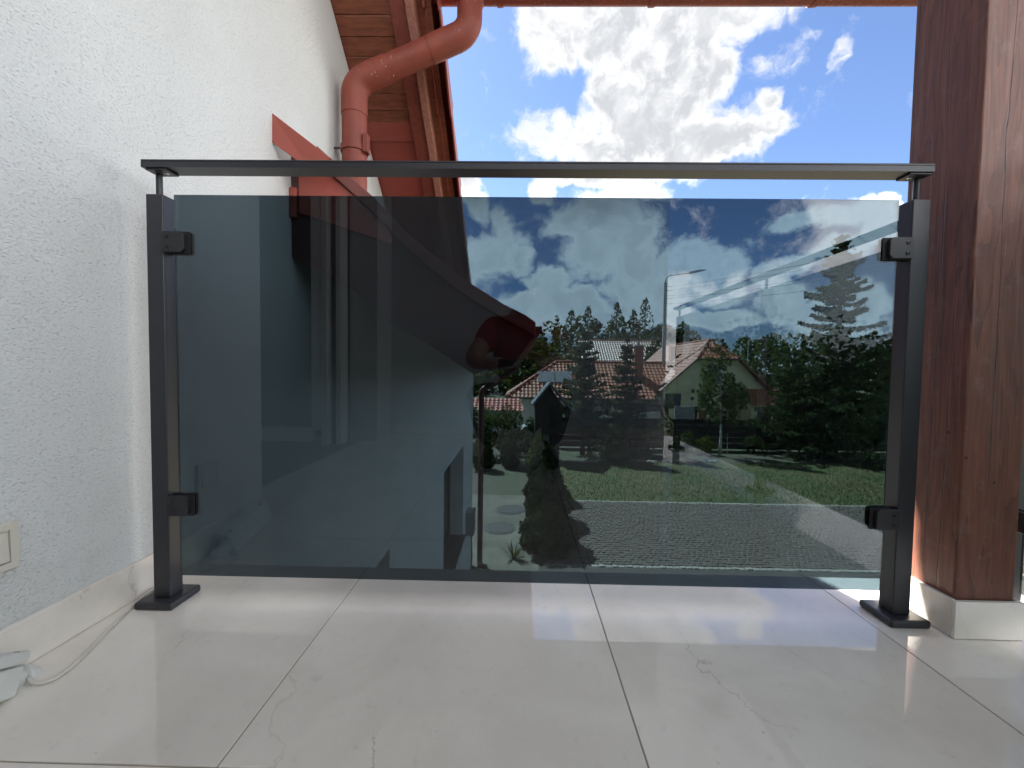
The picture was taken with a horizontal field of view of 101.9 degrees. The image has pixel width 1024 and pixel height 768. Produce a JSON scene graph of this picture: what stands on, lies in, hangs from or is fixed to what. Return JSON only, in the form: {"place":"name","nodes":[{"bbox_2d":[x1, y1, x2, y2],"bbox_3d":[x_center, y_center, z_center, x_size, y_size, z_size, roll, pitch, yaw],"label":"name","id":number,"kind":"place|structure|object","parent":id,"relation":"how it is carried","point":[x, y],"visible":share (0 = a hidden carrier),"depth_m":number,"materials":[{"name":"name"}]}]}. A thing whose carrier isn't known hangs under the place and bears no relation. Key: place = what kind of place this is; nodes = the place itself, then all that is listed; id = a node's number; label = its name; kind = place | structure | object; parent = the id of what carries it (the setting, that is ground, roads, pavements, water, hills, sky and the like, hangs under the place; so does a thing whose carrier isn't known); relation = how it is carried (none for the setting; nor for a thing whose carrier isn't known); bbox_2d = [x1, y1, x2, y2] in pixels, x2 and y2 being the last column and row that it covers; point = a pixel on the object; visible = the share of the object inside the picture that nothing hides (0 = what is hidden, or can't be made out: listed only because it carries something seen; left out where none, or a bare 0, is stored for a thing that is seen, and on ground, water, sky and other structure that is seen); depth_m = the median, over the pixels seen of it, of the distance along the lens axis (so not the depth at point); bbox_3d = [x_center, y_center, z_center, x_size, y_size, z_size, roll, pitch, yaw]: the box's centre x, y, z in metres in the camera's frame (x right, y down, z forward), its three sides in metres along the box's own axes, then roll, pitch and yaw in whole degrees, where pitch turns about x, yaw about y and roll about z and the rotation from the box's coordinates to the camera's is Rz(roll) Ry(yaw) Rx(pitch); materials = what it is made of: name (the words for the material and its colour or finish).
{"place":"outdoors","nodes":[
{"label":"outdoors","id":0,"kind":"place"},
{"bbox_2d":[442,7,916,204],"label":"sky","id":1,"kind":"structure","parent":0,"point":[572,84],"materials":[{"name":"blue"}]},
{"bbox_2d":[1021,562,1023,594],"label":"driveway","id":2,"kind":"structure","parent":0,"point":[1022,593],"depth_m":8.01,"materials":[{"name":"grey"}]},
{"label":"ground","id":3,"kind":"structure","parent":0,"visible":0},
{"bbox_2d":[0,0,461,665],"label":"house","id":4,"kind":"structure","parent":3,"relation":"on","point":[100,100],"depth_m":0.92,"materials":[{"name":"grey paint"}]},
{"bbox_2d":[0,520,19,572],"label":"wall socket","id":5,"kind":"object","parent":4,"relation":"attached to","point":[9,545],"depth_m":0.73,"materials":[{"name":"beige plastic"}]},
{"bbox_2d":[334,0,483,190],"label":"downpipe","id":6,"kind":"object","parent":4,"relation":"attached to","point":[363,81],"visible":0.72,"depth_m":1.95,"materials":[{"name":"metal"}]},
{"bbox_2d":[0,575,1023,767],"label":"balcony floor","id":7,"kind":"structure","parent":4,"relation":"attached to","point":[244,672],"depth_m":0.73,"materials":[{"name":"beige tile"}]},
{"bbox_2d":[0,650,41,701],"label":"socket box","id":8,"kind":"object","parent":7,"relation":"on","point":[13,676],"visible":0.94,"depth_m":0.69,"materials":[{"name":"white plastic"}]},
{"bbox_2d":[26,587,153,685],"bbox_3d":[-0.848,0.502,0.928,0.044,0.016,0.443,0,2,-10],"label":"cable","id":9,"kind":"object","parent":7,"relation":"on","point":[31,680],"visible":0.85,"depth_m":0.79,"materials":[{"name":"grey plastic"}]},
{"bbox_2d":[134,159,934,628],"bbox_3d":[0.039,0.019,0.943,1.765,1.003,0.089,1,2,1],"label":"glass railing","id":10,"kind":"object","parent":7,"relation":"on","point":[618,391],"visible":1,"depth_m":0.93,"materials":[{"name":"black glass"}]},
{"bbox_2d":[907,0,1023,640],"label":"timber post","id":11,"kind":"object","parent":7,"relation":"on","point":[967,130],"visible":0.82,"depth_m":0.87,"materials":[{"name":"brown wood"}]},
{"bbox_2d":[1013,433,1023,600],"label":"glass railing","id":12,"kind":"object","parent":7,"relation":"on","point":[1018,576],"visible":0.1,"depth_m":0.94,"materials":[{"name":"black metal"}]},
{"bbox_2d":[431,0,916,7],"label":"porch roof","id":13,"kind":"structure","parent":4,"relation":"attached to","point":[694,3],"depth_m":1.97,"materials":[{"name":"brown wood"}]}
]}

